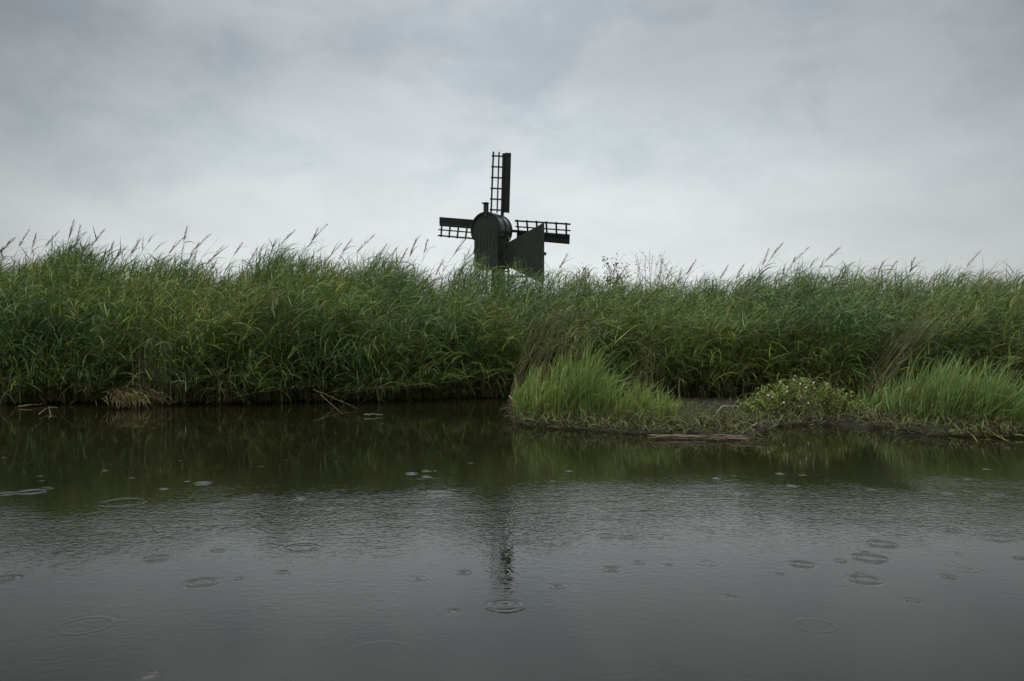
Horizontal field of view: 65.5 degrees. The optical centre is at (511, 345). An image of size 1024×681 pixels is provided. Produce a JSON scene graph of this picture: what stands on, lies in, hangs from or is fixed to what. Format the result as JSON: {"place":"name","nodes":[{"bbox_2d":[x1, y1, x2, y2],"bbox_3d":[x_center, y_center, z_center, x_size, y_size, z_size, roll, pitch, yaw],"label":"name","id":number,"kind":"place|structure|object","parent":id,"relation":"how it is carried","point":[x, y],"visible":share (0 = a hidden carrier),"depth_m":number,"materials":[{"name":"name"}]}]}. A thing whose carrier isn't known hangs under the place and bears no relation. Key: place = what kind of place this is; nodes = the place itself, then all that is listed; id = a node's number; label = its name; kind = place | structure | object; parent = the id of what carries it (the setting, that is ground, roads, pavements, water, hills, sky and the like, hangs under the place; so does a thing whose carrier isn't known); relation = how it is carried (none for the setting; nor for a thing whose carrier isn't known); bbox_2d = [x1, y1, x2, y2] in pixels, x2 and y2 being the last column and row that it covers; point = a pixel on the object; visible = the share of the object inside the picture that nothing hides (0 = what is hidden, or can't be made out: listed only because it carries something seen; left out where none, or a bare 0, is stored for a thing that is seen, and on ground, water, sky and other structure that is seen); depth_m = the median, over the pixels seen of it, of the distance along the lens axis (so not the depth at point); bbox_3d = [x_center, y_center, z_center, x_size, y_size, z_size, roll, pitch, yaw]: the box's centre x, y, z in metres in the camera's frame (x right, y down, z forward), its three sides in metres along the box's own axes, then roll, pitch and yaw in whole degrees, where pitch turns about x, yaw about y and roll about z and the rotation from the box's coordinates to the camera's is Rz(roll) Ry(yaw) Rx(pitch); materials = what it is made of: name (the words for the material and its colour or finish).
{"place":"outdoors","nodes":[
{"label":"outdoors","id":0,"kind":"place"},
{"bbox_2d":[0,235,1023,405],"bbox_3d":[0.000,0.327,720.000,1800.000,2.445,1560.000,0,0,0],"label":"ground","id":1,"kind":"structure","parent":0,"point":[273,400],"depth_m":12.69,"materials":[{"name":"green plant"}]},
{"bbox_2d":[0,237,15,258],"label":"flowering reed","id":2,"kind":"object","parent":1,"relation":"on","point":[5,246],"visible":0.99,"depth_m":14.69,"materials":[{"name":"green plant"}]},
{"bbox_2d":[10,229,32,266],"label":"flowering reed","id":3,"kind":"object","parent":1,"relation":"on","point":[19,245],"visible":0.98,"depth_m":15.16,"materials":[{"name":"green plant"}]},
{"bbox_2d":[21,232,49,272],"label":"flowering reed","id":4,"kind":"object","parent":1,"relation":"on","point":[32,245],"visible":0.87,"depth_m":15.91,"materials":[{"name":"green plant"}]},
{"bbox_2d":[66,220,75,251],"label":"flowering reed","id":5,"kind":"object","parent":1,"relation":"on","point":[71,230],"visible":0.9,"depth_m":15.63,"materials":[{"name":"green plant"}]},
{"bbox_2d":[83,227,111,259],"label":"flowering reed","id":6,"kind":"object","parent":1,"relation":"on","point":[96,238],"visible":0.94,"depth_m":14.82,"materials":[{"name":"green plant"}]},
{"bbox_2d":[98,242,124,285],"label":"flowering reed","id":7,"kind":"object","parent":1,"relation":"on","point":[108,254],"visible":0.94,"depth_m":15.29,"materials":[{"name":"green plant"}]},
{"bbox_2d":[98,239,126,270],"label":"flowering reed","id":8,"kind":"object","parent":1,"relation":"on","point":[118,253],"visible":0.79,"depth_m":15.61,"materials":[{"name":"green plant"}]},
{"bbox_2d":[124,238,140,269],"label":"flowering reed","id":9,"kind":"object","parent":1,"relation":"on","point":[134,250],"visible":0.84,"depth_m":15.20,"materials":[{"name":"green plant"}]},
{"bbox_2d":[127,234,154,277],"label":"leafy reed","id":10,"kind":"object","parent":1,"relation":"on","point":[142,248],"visible":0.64,"depth_m":15.94,"materials":[{"name":"green plant"}]},
{"bbox_2d":[159,237,183,266],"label":"flowering reed","id":11,"kind":"object","parent":1,"relation":"on","point":[173,247],"visible":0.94,"depth_m":15.71,"materials":[{"name":"green plant"}]},
{"bbox_2d":[172,227,194,286],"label":"flowering reed","id":12,"kind":"object","parent":1,"relation":"on","point":[185,237],"visible":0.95,"depth_m":14.86,"materials":[{"name":"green plant"}]},
{"bbox_2d":[174,367,195,390],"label":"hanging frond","id":13,"kind":"object","parent":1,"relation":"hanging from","point":[185,381],"visible":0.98,"depth_m":10.87,"materials":[{"name":"green plant"}]},
{"bbox_2d":[170,233,211,279],"bbox_3d":[-6.254,-0.707,14.958,1.294,3.014,0.212,0,0,0],"label":"flowering reed","id":14,"kind":"object","parent":1,"relation":"on","point":[195,248],"visible":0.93,"depth_m":15.00,"materials":[{"name":"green plant"}]},
{"bbox_2d":[187,246,227,297],"bbox_3d":[-5.816,-0.549,14.922,1.061,2.698,0.309,0,0,15],"label":"flowering reed","id":15,"kind":"object","parent":1,"relation":"on","point":[215,258],"visible":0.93,"depth_m":14.84,"materials":[{"name":"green plant"}]},
{"bbox_2d":[224,242,242,273],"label":"flowering reed","id":16,"kind":"object","parent":1,"relation":"on","point":[234,259],"visible":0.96,"depth_m":16.10,"materials":[{"name":"green plant"}]},
{"bbox_2d":[268,238,279,263],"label":"flowering reed","id":17,"kind":"object","parent":1,"relation":"on","point":[273,245],"visible":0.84,"depth_m":15.95,"materials":[{"name":"green plant"}]},
{"bbox_2d":[264,229,294,264],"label":"flowering reed","id":18,"kind":"object","parent":1,"relation":"on","point":[282,242],"visible":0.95,"depth_m":15.10,"materials":[{"name":"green plant"}]},
{"bbox_2d":[300,227,318,271],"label":"flowering reed","id":19,"kind":"object","parent":1,"relation":"on","point":[310,243],"visible":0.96,"depth_m":14.81,"materials":[{"name":"green plant"}]},
{"bbox_2d":[313,243,341,282],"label":"flowering reed","id":20,"kind":"object","parent":1,"relation":"on","point":[330,255],"visible":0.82,"depth_m":14.66,"materials":[{"name":"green plant"}]},
{"bbox_2d":[332,239,356,270],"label":"flowering reed","id":21,"kind":"object","parent":1,"relation":"on","point":[345,248],"visible":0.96,"depth_m":16.32,"materials":[{"name":"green plant"}]},
{"bbox_2d":[337,234,374,278],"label":"flowering reed","id":22,"kind":"object","parent":1,"relation":"on","point":[361,246],"visible":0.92,"depth_m":14.98,"materials":[{"name":"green plant"}]},
{"bbox_2d":[367,246,397,293],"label":"flowering reed","id":23,"kind":"object","parent":1,"relation":"on","point":[385,262],"visible":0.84,"depth_m":14.93,"materials":[{"name":"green plant"}]},
{"bbox_2d":[399,237,418,298],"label":"flowering reed","id":24,"kind":"object","parent":1,"relation":"on","point":[411,253],"visible":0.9,"depth_m":15.14,"materials":[{"name":"green plant"}]},
{"bbox_2d":[419,239,433,277],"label":"flowering reed","id":25,"kind":"object","parent":1,"relation":"on","point":[424,256],"visible":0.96,"depth_m":15.91,"materials":[{"name":"green plant"}]},
{"bbox_2d":[437,237,467,277],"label":"flowering reed","id":26,"kind":"object","parent":1,"relation":"on","point":[462,242],"visible":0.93,"depth_m":15.71,"materials":[{"name":"green plant"}]},
{"bbox_2d":[453,242,481,283],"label":"leafy reed","id":27,"kind":"object","parent":1,"relation":"on","point":[470,257],"visible":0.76,"depth_m":15.83,"materials":[{"name":"green plant"}]},
{"bbox_2d":[438,152,570,298],"bbox_3d":[-0.666,-3.343,26.970,5.312,6.506,2.316,0,0,30],"label":"windmill","id":28,"kind":"object","parent":1,"relation":"on","point":[491,231],"visible":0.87,"depth_m":26.60},
{"bbox_2d":[548,253,571,295],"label":"flowering reed","id":29,"kind":"object","parent":1,"relation":"on","point":[563,262],"visible":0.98,"depth_m":15.82,"materials":[{"name":"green plant"}]},
{"bbox_2d":[576,263,603,305],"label":"leafy shrub","id":30,"kind":"object","parent":1,"relation":"on","point":[586,276],"visible":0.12,"depth_m":18.68,"materials":[{"name":"green plant"}]},
{"bbox_2d":[594,256,631,296],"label":"leafy shrub","id":31,"kind":"object","parent":1,"relation":"on","point":[609,267],"visible":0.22,"depth_m":18.44,"materials":[{"name":"green plant"}]},
{"bbox_2d":[620,252,670,289],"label":"twiggy shrub","id":32,"kind":"object","parent":1,"relation":"on","point":[638,270],"visible":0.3,"depth_m":21.80,"materials":[{"name":"green plant"}]},
{"bbox_2d":[662,266,679,289],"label":"flowering reed","id":33,"kind":"object","parent":1,"relation":"on","point":[668,275],"visible":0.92,"depth_m":15.96,"materials":[{"name":"green plant"}]},
{"bbox_2d":[676,267,688,291],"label":"flowering reed","id":34,"kind":"object","parent":1,"relation":"on","point":[681,277],"visible":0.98,"depth_m":15.59,"materials":[{"name":"green plant"}]},
{"bbox_2d":[676,259,706,291],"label":"flowering reed","id":35,"kind":"object","parent":1,"relation":"on","point":[690,268],"visible":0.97,"depth_m":15.72,"materials":[{"name":"green plant"}]},
{"bbox_2d":[734,263,744,286],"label":"flowering reed","id":36,"kind":"object","parent":1,"relation":"on","point":[740,274],"visible":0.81,"depth_m":15.99,"materials":[{"name":"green plant"}]},
{"bbox_2d":[749,243,782,295],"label":"flowering reed","id":37,"kind":"object","parent":1,"relation":"on","point":[775,251],"visible":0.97,"depth_m":14.78,"materials":[{"name":"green plant"}]},
{"bbox_2d":[784,246,809,278],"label":"flowering reed","id":38,"kind":"object","parent":1,"relation":"on","point":[794,260],"visible":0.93,"depth_m":15.88,"materials":[{"name":"green plant"}]},
{"bbox_2d":[809,247,844,282],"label":"flowering reed","id":39,"kind":"object","parent":1,"relation":"on","point":[827,259],"visible":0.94,"depth_m":14.61,"materials":[{"name":"green plant"}]},
{"bbox_2d":[906,257,920,282],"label":"flowering reed","id":40,"kind":"object","parent":1,"relation":"on","point":[912,266],"visible":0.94,"depth_m":15.82,"materials":[{"name":"green plant"}]},
{"bbox_2d":[0,395,1023,680],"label":"water","id":41,"kind":"structure","parent":0,"point":[444,539],"depth_m":3.34,"materials":[{"name":"black liquid"}]},
{"bbox_2d":[18,403,46,406],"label":"floating stalk","id":42,"kind":"object","parent":41,"relation":"on","point":[29,405],"visible":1,"depth_m":10.99,"materials":[{"name":"beige plant"}]},
{"bbox_2d":[90,382,173,407],"bbox_3d":[-5.153,0.655,10.783,0.946,0.367,0.959,0,0,-38],"label":"straw heap","id":43,"kind":"object","parent":41,"relation":"on","point":[138,396],"visible":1,"depth_m":10.71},
{"bbox_2d":[128,309,188,403],"bbox_3d":[-4.965,0.147,11.315,0.944,1.346,0.949,0,0,0],"label":"dead reed clump","id":44,"kind":"object","parent":41,"relation":"in","point":[170,369],"visible":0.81,"depth_m":11.30,"materials":[{"name":"green plant"}]},
{"bbox_2d":[0,0,1023,306],"label":"sky","id":45,"kind":"structure","parent":0,"point":[718,134],"materials":[{"name":"grey"}]},
{"bbox_2d":[507,395,1023,438],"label":"mud bank","id":46,"kind":"structure","parent":0,"point":[711,401],"depth_m":8.43,"materials":[{"name":"brown soil"}]},
{"bbox_2d":[508,297,624,399],"bbox_3d":[0.810,0.047,11.984,1.744,1.547,1.025,0,0,0],"label":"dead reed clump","id":47,"kind":"object","parent":46,"relation":"on","point":[553,329],"visible":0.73,"depth_m":11.87,"materials":[{"name":"green plant"}]},
{"bbox_2d":[499,329,688,429],"bbox_3d":[0.966,0.309,8.758,2.446,1.062,1.614,0,0,19],"label":"sedge clump","id":48,"kind":"object","parent":46,"relation":"on","point":[586,390],"visible":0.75,"depth_m":8.56,"materials":[{"name":"green plant"}]},
{"bbox_2d":[630,335,668,395],"bbox_3d":[2.095,0.323,11.782,0.561,0.995,0.837,0,0,-9],"label":"dead reed clump","id":49,"kind":"object","parent":46,"relation":"on","point":[646,371],"visible":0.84,"depth_m":11.77,"materials":[{"name":"green plant"}]},
{"bbox_2d":[649,434,769,439],"bbox_3d":[1.749,0.823,7.208,1.087,0.032,0.446,0,0,0],"label":"driftwood mat","id":50,"kind":"object","parent":46,"relation":"on","point":[728,436],"visible":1,"depth_m":7.17,"materials":[{"name":"brown wood"}]},
{"bbox_2d":[641,396,778,432],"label":"grass","id":51,"kind":"structure","parent":46,"relation":"on","point":[723,416],"depth_m":8.01,"materials":[{"name":"green plant"}]},
{"bbox_2d":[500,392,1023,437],"bbox_3d":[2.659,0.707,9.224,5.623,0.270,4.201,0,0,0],"label":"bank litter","id":52,"kind":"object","parent":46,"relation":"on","point":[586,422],"visible":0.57,"depth_m":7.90,"materials":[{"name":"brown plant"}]},
{"bbox_2d":[736,372,875,419],"bbox_3d":[3.313,0.567,9.060,1.436,0.528,0.773,0,0,0],"label":"flowering plant","id":53,"kind":"object","parent":46,"relation":"on","point":[827,400],"visible":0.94,"depth_m":8.91,"materials":[{"name":"green plant"}]},
{"bbox_2d":[859,306,960,398],"bbox_3d":[5.514,0.144,11.030,1.433,1.354,0.792,0,0,0],"label":"dead reed clump","id":54,"kind":"object","parent":46,"relation":"on","point":[903,357],"visible":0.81,"depth_m":11.01,"materials":[{"name":"green plant"}]},
{"bbox_2d":[851,344,1023,434],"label":"sedge clump","id":55,"kind":"object","parent":46,"relation":"on","point":[949,395],"visible":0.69,"depth_m":7.96,"materials":[{"name":"green plant"}]}
]}

